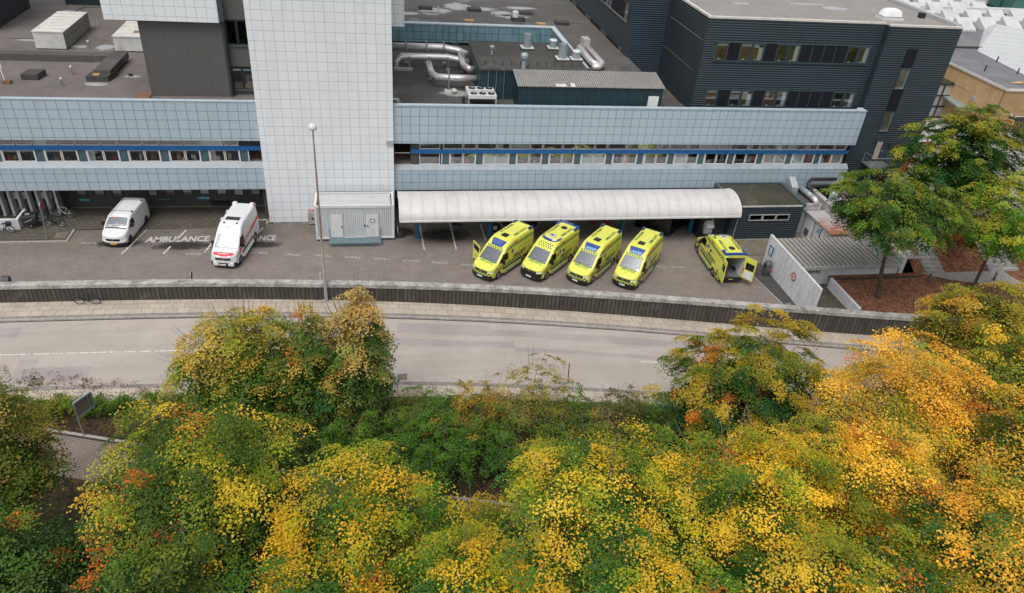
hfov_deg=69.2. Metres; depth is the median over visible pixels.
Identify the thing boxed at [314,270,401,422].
autumn tree
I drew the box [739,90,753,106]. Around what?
window
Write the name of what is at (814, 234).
door
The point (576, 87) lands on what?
tin shed
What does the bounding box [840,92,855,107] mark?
window
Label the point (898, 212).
garden tree
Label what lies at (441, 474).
shrub
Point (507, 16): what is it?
roof stain
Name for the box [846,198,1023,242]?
gravel bed
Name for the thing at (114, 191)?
window
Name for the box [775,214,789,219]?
window
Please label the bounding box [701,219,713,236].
electric cart
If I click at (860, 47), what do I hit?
window
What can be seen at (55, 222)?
bicycle
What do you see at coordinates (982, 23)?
rooflight
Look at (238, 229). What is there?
transport van
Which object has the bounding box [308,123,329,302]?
street lamp
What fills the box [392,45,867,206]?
hospital wing
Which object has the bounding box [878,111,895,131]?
window
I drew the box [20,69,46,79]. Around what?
roof hatch
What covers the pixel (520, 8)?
roof stain
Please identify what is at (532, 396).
shrub
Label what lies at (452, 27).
hospital wing
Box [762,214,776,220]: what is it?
window
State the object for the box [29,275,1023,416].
fallen leaves
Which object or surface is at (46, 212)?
bicycle
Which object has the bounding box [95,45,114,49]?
roof stain
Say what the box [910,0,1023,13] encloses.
roof duct
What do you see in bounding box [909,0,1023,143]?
brick building
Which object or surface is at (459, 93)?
roof stain
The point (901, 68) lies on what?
window
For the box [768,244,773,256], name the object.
sign
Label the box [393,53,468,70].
silver duct
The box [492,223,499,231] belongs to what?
payment box
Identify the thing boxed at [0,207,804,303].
courtyard paving
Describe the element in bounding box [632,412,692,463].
shrub
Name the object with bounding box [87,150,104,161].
window
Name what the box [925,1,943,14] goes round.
rooflight
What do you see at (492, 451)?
shrub
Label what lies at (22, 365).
road repair
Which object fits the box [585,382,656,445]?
shrub
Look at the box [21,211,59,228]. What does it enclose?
cargo trike
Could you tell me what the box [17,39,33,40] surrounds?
roof stain
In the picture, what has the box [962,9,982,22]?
rooflight
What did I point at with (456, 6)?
roof stain
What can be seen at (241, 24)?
window
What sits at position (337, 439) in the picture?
shrub
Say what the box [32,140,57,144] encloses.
window
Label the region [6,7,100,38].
roof cable
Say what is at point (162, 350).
line
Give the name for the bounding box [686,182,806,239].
garage
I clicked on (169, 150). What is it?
window
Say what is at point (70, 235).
forecourt kerb
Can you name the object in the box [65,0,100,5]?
dark block
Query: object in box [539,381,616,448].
shrub
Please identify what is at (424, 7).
roof hatch
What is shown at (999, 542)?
autumn tree
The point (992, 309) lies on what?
autumn tree
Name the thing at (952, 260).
garden slope
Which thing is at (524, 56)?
flue
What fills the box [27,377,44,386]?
drain cover
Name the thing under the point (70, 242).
drain cover
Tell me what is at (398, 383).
pavement edge
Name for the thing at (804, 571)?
autumn tree
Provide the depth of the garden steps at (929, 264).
62.93 m
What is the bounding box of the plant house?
[468,41,588,99]
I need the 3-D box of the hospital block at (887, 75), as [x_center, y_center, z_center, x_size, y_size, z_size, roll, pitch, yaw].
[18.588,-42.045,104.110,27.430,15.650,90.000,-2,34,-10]
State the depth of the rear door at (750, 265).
60.40 m
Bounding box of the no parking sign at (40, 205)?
[39,202,46,239]
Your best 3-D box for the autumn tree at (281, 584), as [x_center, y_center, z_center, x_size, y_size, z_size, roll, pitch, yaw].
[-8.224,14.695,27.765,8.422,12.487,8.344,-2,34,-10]
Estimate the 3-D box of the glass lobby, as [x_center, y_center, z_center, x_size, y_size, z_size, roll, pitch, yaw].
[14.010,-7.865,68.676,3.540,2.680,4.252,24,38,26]
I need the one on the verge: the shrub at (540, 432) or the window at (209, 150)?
the shrub at (540, 432)
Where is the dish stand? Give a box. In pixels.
[0,64,12,84]
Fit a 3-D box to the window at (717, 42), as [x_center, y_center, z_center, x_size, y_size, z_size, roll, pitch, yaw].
[18.062,-21.148,63.989,1.075,1.500,0.120,-2,34,-10]
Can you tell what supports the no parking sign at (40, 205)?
on the forecourt slabs
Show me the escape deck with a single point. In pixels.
(879, 164)
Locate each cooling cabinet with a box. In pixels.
[988,0,1003,6]
[1001,0,1023,7]
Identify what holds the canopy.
on the courtyard paving at (142, 260)
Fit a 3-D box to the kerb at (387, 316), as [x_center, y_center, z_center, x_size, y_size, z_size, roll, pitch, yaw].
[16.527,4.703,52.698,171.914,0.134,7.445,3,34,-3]
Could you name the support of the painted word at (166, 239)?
on the courtyard paving at (142, 260)
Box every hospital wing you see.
[0,0,268,217]
[392,0,641,71]
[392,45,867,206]
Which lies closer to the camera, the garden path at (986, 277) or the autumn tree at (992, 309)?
the autumn tree at (992, 309)
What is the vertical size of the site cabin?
3.360 m
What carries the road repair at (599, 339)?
on the road
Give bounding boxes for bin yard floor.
[817,284,845,308]
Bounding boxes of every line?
[0,350,872,380]
[80,242,684,267]
[122,222,266,253]
[419,223,485,249]
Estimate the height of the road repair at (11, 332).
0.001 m
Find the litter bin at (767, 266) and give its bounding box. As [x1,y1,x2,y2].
[762,260,772,275]
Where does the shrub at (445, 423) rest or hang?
on the verge
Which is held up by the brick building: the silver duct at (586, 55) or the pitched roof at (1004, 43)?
the pitched roof at (1004, 43)
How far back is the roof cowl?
68.44 m
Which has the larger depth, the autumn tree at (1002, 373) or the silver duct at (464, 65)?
the silver duct at (464, 65)
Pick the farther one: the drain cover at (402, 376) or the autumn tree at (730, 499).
the drain cover at (402, 376)
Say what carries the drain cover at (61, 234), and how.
on the forecourt slabs
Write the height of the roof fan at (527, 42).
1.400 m
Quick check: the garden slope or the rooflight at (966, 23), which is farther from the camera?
the rooflight at (966, 23)
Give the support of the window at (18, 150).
in the hospital wing at (75, 141)
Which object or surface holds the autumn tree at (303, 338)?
on the verge
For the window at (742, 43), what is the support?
in the hospital block at (887, 75)
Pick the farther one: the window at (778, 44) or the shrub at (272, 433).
the window at (778, 44)
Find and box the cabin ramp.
[329,228,380,246]
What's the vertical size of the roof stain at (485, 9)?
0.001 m
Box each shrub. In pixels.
[115,394,191,445]
[159,387,235,438]
[209,413,267,456]
[241,416,298,467]
[264,407,332,467]
[295,393,393,462]
[336,435,407,488]
[347,384,431,452]
[360,414,438,475]
[391,376,486,449]
[394,450,453,505]
[406,419,488,488]
[449,371,517,440]
[449,401,535,476]
[479,344,584,440]
[490,406,580,482]
[523,412,591,455]
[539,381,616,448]
[553,428,631,471]
[575,415,649,473]
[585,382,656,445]
[606,391,668,440]
[607,419,685,499]
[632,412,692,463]
[938,221,967,250]
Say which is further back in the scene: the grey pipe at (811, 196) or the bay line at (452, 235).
the grey pipe at (811, 196)
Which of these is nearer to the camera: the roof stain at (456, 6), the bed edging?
the bed edging
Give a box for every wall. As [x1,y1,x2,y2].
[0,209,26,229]
[0,279,960,338]
[762,234,822,306]
[813,188,883,259]
[827,278,860,309]
[828,192,907,272]
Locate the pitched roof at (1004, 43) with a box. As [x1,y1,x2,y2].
[978,24,1023,74]
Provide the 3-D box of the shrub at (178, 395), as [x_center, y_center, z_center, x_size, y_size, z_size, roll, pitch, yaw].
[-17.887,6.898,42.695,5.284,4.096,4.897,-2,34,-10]
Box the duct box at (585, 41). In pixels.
[580,36,590,47]
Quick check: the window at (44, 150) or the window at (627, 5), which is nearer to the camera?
the window at (44, 150)
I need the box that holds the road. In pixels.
[0,317,992,412]
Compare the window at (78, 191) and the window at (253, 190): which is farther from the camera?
the window at (253, 190)
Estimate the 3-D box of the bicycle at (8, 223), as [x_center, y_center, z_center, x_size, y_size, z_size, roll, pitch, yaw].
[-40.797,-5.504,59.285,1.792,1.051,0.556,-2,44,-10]
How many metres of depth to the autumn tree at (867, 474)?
31.46 m
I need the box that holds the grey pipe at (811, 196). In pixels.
[798,184,818,204]
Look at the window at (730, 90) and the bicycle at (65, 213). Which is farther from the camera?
the window at (730, 90)
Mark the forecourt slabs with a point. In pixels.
(166, 217)
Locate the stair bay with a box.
[928,78,954,117]
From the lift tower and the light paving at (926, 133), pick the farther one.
the light paving at (926, 133)
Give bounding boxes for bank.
[0,475,820,592]
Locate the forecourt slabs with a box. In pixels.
[0,206,266,240]
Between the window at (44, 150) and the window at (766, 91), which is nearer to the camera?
the window at (44, 150)
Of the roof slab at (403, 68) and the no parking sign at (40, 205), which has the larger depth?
the roof slab at (403, 68)
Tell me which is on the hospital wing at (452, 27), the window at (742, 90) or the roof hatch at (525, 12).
the roof hatch at (525, 12)
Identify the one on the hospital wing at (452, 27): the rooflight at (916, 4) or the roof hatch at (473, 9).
the roof hatch at (473, 9)
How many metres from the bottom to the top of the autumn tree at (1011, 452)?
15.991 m
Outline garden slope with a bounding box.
[905,242,1023,272]
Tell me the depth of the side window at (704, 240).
63.73 m
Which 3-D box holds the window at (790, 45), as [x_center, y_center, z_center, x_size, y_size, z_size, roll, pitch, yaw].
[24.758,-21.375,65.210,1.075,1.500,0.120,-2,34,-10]
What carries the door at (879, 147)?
in the hospital block at (887, 75)
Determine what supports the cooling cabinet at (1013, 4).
on the roof duct at (947, 7)
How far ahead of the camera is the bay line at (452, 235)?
64.79 m
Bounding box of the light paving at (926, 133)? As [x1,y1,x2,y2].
[913,121,988,165]
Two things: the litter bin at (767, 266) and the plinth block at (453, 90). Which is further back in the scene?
the plinth block at (453, 90)
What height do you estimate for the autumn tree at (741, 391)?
12.219 m
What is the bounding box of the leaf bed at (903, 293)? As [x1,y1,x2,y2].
[828,269,1023,320]
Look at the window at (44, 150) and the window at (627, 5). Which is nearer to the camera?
the window at (44, 150)
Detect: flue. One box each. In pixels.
[490,45,494,54]
[521,52,527,68]
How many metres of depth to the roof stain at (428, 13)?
81.23 m
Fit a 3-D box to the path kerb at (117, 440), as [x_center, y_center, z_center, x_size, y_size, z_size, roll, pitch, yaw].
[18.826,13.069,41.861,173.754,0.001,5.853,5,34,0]
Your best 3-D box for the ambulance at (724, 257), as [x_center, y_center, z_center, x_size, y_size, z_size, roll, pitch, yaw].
[17.843,-3.695,62.764,2.870,2.940,6.991,-1,34,-9]
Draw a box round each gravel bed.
[837,185,895,199]
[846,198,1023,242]
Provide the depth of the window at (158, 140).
59.74 m
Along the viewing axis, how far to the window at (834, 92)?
68.48 m
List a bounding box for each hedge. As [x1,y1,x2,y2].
[0,387,188,423]
[390,389,654,415]
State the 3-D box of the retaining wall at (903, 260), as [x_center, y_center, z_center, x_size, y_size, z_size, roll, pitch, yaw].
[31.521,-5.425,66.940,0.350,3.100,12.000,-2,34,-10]
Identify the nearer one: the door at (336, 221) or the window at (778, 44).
the door at (336, 221)
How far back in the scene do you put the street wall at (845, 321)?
55.48 m
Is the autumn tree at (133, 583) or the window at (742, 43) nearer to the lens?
the autumn tree at (133, 583)
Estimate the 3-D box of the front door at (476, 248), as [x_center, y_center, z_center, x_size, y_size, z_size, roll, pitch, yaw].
[-2.838,-3.538,60.092,1.199,1.650,0.625,24,38,26]
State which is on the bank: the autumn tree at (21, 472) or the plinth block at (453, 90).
the autumn tree at (21, 472)
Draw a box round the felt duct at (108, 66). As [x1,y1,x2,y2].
[0,50,128,81]
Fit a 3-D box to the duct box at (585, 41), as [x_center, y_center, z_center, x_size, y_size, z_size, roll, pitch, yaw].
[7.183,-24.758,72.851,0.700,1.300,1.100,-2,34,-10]
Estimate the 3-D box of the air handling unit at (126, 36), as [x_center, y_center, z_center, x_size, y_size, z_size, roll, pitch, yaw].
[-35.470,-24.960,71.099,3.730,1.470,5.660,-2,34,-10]
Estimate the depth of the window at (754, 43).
64.55 m
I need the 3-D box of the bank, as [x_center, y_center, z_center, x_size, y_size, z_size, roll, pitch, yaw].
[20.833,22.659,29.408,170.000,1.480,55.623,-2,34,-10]
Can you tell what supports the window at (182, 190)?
in the hospital wing at (75, 141)
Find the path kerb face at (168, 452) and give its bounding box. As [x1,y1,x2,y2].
[42,431,569,513]
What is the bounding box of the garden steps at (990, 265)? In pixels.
[976,243,1018,272]
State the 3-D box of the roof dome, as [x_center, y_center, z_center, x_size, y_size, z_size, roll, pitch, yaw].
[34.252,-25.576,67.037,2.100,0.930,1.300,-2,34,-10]
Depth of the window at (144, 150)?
60.14 m
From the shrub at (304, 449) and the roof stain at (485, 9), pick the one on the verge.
the shrub at (304, 449)
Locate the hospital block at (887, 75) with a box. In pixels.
[570,0,963,184]
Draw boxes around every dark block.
[0,0,30,27]
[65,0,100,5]
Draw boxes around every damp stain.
[99,241,139,245]
[159,242,209,248]
[251,242,277,246]
[394,228,413,235]
[423,230,464,239]
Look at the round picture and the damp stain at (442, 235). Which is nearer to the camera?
the round picture
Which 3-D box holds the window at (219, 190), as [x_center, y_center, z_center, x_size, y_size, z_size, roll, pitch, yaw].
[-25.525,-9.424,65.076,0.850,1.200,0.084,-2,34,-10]
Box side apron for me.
[735,239,768,254]
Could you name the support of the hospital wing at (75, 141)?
on the courtyard paving at (142, 260)
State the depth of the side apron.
67.07 m
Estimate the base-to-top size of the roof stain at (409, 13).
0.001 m
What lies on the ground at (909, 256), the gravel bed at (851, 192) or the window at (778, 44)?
the gravel bed at (851, 192)
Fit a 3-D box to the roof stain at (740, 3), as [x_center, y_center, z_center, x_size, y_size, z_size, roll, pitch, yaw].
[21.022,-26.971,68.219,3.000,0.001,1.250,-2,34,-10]
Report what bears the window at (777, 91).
in the hospital block at (887, 75)
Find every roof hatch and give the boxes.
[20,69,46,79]
[418,5,431,9]
[467,7,480,11]
[518,10,532,14]
[554,20,569,25]
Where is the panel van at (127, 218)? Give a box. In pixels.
[101,197,149,245]
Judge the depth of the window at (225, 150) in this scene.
61.09 m
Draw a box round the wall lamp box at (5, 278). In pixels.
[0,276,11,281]
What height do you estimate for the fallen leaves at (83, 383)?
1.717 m
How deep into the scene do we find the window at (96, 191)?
63.44 m
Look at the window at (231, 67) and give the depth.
61.26 m
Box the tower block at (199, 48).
[100,0,403,97]
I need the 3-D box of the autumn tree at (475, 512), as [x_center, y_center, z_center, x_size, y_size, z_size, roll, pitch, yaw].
[-1.772,12.590,35.208,6.425,8.482,6.318,-2,34,-10]
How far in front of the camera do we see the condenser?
63.69 m
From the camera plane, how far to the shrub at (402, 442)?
41.22 m
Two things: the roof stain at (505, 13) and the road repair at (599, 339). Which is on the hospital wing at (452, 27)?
the roof stain at (505, 13)
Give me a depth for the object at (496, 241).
59.31 m
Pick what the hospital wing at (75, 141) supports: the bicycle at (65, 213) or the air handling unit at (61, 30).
the air handling unit at (61, 30)
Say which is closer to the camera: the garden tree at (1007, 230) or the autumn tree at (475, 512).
the autumn tree at (475, 512)
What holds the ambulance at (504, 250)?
on the courtyard paving at (142, 260)
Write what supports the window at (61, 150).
in the hospital wing at (75, 141)
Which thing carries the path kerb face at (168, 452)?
on the path at (86, 451)
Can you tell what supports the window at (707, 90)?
in the hospital block at (887, 75)
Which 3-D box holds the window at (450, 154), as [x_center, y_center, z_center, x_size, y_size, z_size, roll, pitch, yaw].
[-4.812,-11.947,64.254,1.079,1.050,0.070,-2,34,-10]
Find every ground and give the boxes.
[779,188,1014,333]
[826,118,1023,258]
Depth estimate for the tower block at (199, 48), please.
58.85 m
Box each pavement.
[0,299,932,349]
[0,385,952,426]
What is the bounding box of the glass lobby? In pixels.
[634,188,686,236]
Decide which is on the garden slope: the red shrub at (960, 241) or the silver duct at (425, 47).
the red shrub at (960, 241)
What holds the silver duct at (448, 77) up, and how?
on the hospital wing at (442, 142)
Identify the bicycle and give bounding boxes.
[0,221,14,232]
[35,206,57,216]
[41,208,59,221]
[43,213,65,225]
[54,206,74,217]
[73,291,100,303]
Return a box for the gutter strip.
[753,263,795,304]
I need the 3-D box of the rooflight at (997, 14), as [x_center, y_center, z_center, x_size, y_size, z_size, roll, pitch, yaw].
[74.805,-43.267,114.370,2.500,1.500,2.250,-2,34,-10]
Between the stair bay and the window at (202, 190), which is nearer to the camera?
the window at (202, 190)
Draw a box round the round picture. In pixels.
[791,272,795,280]
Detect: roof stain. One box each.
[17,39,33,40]
[70,45,86,47]
[85,83,106,85]
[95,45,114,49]
[404,12,418,14]
[419,8,450,13]
[423,12,440,14]
[442,90,466,95]
[444,2,469,9]
[480,7,490,10]
[493,11,510,15]
[496,14,526,17]
[504,7,536,9]
[730,2,748,4]
[790,3,823,4]
[822,6,848,9]
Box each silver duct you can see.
[392,39,468,63]
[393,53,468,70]
[425,59,476,89]
[457,50,472,73]
[576,44,598,64]
[585,45,604,69]
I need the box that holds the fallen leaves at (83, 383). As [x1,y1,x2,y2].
[0,365,749,498]
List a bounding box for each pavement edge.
[0,312,930,351]
[2,381,880,412]
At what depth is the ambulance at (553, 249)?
59.95 m
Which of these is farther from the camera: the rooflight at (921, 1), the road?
the rooflight at (921, 1)
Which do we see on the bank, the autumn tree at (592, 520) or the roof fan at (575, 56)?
the autumn tree at (592, 520)
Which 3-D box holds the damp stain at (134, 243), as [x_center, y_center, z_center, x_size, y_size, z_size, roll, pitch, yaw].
[-31.572,-4.255,59.687,5.500,0.001,1.500,-2,34,-10]
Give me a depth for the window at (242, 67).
61.30 m
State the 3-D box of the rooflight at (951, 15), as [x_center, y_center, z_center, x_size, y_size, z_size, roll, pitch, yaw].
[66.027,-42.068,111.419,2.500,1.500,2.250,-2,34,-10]
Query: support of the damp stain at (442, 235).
on the courtyard paving at (142, 260)
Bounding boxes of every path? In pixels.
[2,434,1021,592]
[922,271,1023,289]
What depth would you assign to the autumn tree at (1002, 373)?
38.26 m
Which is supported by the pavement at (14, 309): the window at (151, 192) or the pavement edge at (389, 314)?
the pavement edge at (389, 314)
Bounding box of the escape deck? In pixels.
[861,152,911,191]
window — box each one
[1,150,20,161]
[18,150,35,161]
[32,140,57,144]
[44,150,62,161]
[61,150,78,161]
[75,140,99,144]
[75,190,86,196]
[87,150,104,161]
[93,190,104,196]
[103,150,119,161]
[111,190,122,195]
[128,150,145,161]
[144,150,160,161]
[147,190,157,195]
[158,140,182,145]
[164,190,175,195]
[169,150,185,161]
[182,190,192,195]
[185,150,200,161]
[199,189,209,195]
[209,150,225,161]
[216,189,226,195]
[225,20,237,44]
[225,150,239,161]
[231,67,243,88]
[233,189,243,194]
[236,20,247,44]
[242,67,253,88]
[250,189,260,194]
[450,154,462,163]
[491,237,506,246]
[499,252,507,263]
[548,253,555,263]
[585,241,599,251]
[594,257,601,268]
[623,3,629,20]
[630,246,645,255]
[701,237,706,245]
[703,90,717,105]
[713,42,728,59]
[727,90,741,105]
[738,43,753,60]
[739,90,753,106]
[748,214,762,220]
[750,43,765,60]
[762,91,776,106]
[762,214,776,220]
[773,91,788,106]
[774,44,789,61]
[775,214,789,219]
[785,45,801,61]
[830,92,844,107]
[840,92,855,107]
[844,46,859,63]
[855,47,871,63]
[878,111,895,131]
[893,68,911,89]
[1008,116,1023,133]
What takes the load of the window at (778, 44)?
in the hospital block at (887, 75)
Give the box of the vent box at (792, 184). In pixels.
[786,176,798,193]
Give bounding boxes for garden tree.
[815,159,979,298]
[881,84,1023,224]
[947,164,1023,294]
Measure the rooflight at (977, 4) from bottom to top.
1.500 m
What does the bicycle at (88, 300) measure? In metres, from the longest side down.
1.792 x 1.051 x 0.556 m
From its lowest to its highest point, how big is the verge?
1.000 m
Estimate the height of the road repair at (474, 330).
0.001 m
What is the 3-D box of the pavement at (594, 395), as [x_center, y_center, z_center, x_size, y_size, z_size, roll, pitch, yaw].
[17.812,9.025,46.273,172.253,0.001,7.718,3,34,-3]
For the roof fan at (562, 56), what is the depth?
67.46 m
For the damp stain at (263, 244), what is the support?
on the courtyard paving at (142, 260)
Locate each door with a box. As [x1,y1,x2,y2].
[329,215,343,236]
[366,214,379,236]
[473,240,479,259]
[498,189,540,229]
[647,96,658,106]
[719,257,727,282]
[742,257,757,281]
[810,223,821,237]
[869,140,886,160]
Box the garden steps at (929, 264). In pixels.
[907,239,944,274]
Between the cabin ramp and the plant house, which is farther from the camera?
the plant house
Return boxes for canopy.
[397,188,741,238]
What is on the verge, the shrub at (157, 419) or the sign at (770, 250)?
the shrub at (157, 419)
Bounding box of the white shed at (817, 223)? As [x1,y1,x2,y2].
[801,210,849,237]
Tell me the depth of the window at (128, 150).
59.95 m
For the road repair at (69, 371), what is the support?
on the road
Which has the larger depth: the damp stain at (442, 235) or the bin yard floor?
the damp stain at (442, 235)
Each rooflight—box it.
[904,1,919,7]
[913,0,930,3]
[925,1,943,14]
[935,0,952,4]
[939,9,959,20]
[948,1,965,14]
[953,17,975,31]
[956,0,973,5]
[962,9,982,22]
[969,1,986,13]
[974,16,996,29]
[984,9,1004,22]
[998,16,1022,28]
[1006,9,1023,21]
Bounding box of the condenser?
[465,86,496,103]
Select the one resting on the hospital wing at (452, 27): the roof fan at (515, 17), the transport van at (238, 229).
the roof fan at (515, 17)
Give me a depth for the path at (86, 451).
42.30 m
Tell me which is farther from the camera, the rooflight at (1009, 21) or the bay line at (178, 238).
the rooflight at (1009, 21)
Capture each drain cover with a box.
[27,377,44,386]
[53,232,68,237]
[65,241,75,244]
[397,374,406,379]
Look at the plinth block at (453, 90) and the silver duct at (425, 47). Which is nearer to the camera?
the plinth block at (453, 90)
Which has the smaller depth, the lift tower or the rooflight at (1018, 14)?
the lift tower
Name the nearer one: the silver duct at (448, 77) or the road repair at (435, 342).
the road repair at (435, 342)
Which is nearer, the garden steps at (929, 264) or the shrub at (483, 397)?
the shrub at (483, 397)
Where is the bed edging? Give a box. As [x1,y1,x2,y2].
[833,275,920,279]
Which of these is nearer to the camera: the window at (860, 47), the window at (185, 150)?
the window at (185, 150)
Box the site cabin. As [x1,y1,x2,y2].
[314,191,394,240]
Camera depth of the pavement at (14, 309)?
55.00 m
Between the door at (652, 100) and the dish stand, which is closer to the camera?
the dish stand
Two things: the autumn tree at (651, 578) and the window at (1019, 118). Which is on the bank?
the autumn tree at (651, 578)
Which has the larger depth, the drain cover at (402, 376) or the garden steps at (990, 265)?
the garden steps at (990, 265)
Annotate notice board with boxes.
[72,391,97,435]
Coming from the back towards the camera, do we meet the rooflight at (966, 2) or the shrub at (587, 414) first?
the rooflight at (966, 2)
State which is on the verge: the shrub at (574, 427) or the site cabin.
the shrub at (574, 427)
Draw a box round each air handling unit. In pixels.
[31,11,90,49]
[111,21,142,51]
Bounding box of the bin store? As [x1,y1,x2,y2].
[777,237,900,284]
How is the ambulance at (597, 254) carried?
on the courtyard paving at (142, 260)
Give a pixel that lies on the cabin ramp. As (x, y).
(355, 241)
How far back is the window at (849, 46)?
66.19 m
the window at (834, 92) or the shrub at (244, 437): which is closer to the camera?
the shrub at (244, 437)
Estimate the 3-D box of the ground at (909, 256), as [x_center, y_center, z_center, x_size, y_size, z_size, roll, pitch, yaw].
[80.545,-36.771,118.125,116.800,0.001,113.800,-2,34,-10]
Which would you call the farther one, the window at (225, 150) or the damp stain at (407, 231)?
the damp stain at (407, 231)
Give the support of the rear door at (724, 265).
in the ambulance at (724, 257)
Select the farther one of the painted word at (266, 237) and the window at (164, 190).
the window at (164, 190)
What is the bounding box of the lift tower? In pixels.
[243,0,394,223]
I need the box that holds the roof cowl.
[917,12,925,18]
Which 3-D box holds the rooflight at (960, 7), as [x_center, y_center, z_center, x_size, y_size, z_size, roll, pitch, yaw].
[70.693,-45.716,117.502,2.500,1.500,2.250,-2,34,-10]
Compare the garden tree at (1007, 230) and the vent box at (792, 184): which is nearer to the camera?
the garden tree at (1007, 230)
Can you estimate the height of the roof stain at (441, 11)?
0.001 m
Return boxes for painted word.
[146,236,209,241]
[257,235,275,240]
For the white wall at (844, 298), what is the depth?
58.90 m
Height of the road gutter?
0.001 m
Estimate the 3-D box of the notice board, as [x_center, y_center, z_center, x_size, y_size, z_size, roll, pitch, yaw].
[-24.830,6.848,43.284,0.188,2.522,1.309,16,35,15]
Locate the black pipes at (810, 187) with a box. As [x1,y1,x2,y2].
[806,177,836,192]
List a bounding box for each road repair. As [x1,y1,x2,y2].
[0,327,22,336]
[10,359,37,382]
[22,366,90,381]
[383,338,515,348]
[397,323,490,335]
[490,329,686,347]
[515,347,659,359]
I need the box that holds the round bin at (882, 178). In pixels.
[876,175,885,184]
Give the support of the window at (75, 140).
in the hospital wing at (75, 141)
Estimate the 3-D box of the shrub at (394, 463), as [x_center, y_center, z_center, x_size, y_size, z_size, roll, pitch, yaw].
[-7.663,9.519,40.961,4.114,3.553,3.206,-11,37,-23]
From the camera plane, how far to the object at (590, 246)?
59.77 m
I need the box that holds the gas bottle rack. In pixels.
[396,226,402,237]
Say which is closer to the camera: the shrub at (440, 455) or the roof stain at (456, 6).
the shrub at (440, 455)
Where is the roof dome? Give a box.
[875,8,904,20]
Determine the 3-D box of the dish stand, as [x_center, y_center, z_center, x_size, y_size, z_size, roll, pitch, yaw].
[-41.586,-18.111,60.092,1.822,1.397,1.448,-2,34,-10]
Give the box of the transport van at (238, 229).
[211,201,259,266]
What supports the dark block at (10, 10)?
on the hospital wing at (75, 141)
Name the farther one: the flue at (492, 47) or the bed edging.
the flue at (492, 47)
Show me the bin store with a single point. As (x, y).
(819, 259)
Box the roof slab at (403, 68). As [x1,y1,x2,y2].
[393,67,412,70]
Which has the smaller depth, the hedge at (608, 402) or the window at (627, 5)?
the hedge at (608, 402)
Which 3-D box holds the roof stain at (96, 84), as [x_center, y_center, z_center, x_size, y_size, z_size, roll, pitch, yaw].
[-34.492,-17.597,61.504,2.250,0.001,1.125,-2,34,-10]
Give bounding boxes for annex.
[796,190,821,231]
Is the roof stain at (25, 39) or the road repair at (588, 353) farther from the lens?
the roof stain at (25, 39)
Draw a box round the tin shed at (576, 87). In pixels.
[513,69,665,106]
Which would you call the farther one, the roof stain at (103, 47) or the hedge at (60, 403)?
the roof stain at (103, 47)
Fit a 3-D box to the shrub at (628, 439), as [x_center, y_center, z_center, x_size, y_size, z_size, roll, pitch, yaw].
[7.588,9.494,41.499,5.140,5.219,4.683,-2,34,-10]
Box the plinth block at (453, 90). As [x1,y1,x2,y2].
[444,88,456,92]
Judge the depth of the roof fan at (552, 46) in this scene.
70.30 m
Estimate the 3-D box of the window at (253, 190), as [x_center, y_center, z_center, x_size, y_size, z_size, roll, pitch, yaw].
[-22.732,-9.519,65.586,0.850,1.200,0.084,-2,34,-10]
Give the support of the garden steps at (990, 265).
on the garden slope
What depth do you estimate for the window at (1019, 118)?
85.86 m
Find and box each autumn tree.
[0,377,79,548]
[0,500,152,592]
[50,526,261,592]
[66,376,319,592]
[153,290,324,426]
[213,542,371,592]
[249,432,473,592]
[266,295,347,437]
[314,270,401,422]
[364,518,574,592]
[420,480,530,590]
[471,409,725,592]
[554,522,752,592]
[631,410,856,592]
[641,301,843,465]
[711,508,916,592]
[753,398,958,566]
[796,323,1018,515]
[806,511,1003,592]
[851,461,1023,592]
[904,266,1023,395]
[924,316,1023,479]
[939,377,1023,577]
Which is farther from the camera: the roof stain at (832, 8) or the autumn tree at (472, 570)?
the roof stain at (832, 8)
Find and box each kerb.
[0,229,74,242]
[0,314,924,352]
[0,424,529,507]
[753,276,782,303]
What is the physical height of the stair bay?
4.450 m
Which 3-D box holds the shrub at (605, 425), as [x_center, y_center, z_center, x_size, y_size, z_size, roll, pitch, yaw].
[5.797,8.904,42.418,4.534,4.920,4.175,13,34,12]
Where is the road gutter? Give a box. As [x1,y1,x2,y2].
[0,317,913,353]
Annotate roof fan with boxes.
[511,11,525,21]
[519,32,534,50]
[546,38,558,50]
[554,42,570,61]
[568,49,583,61]
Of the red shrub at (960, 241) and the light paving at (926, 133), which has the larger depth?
the light paving at (926, 133)
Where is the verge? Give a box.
[4,397,1008,529]
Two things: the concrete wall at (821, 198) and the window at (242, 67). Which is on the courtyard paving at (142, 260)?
the concrete wall at (821, 198)
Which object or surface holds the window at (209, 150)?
in the hospital wing at (75, 141)
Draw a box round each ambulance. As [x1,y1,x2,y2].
[472,220,533,279]
[520,219,579,280]
[566,223,621,284]
[612,227,662,288]
[695,234,757,282]
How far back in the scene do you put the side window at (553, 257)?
59.45 m
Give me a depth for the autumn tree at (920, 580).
28.10 m

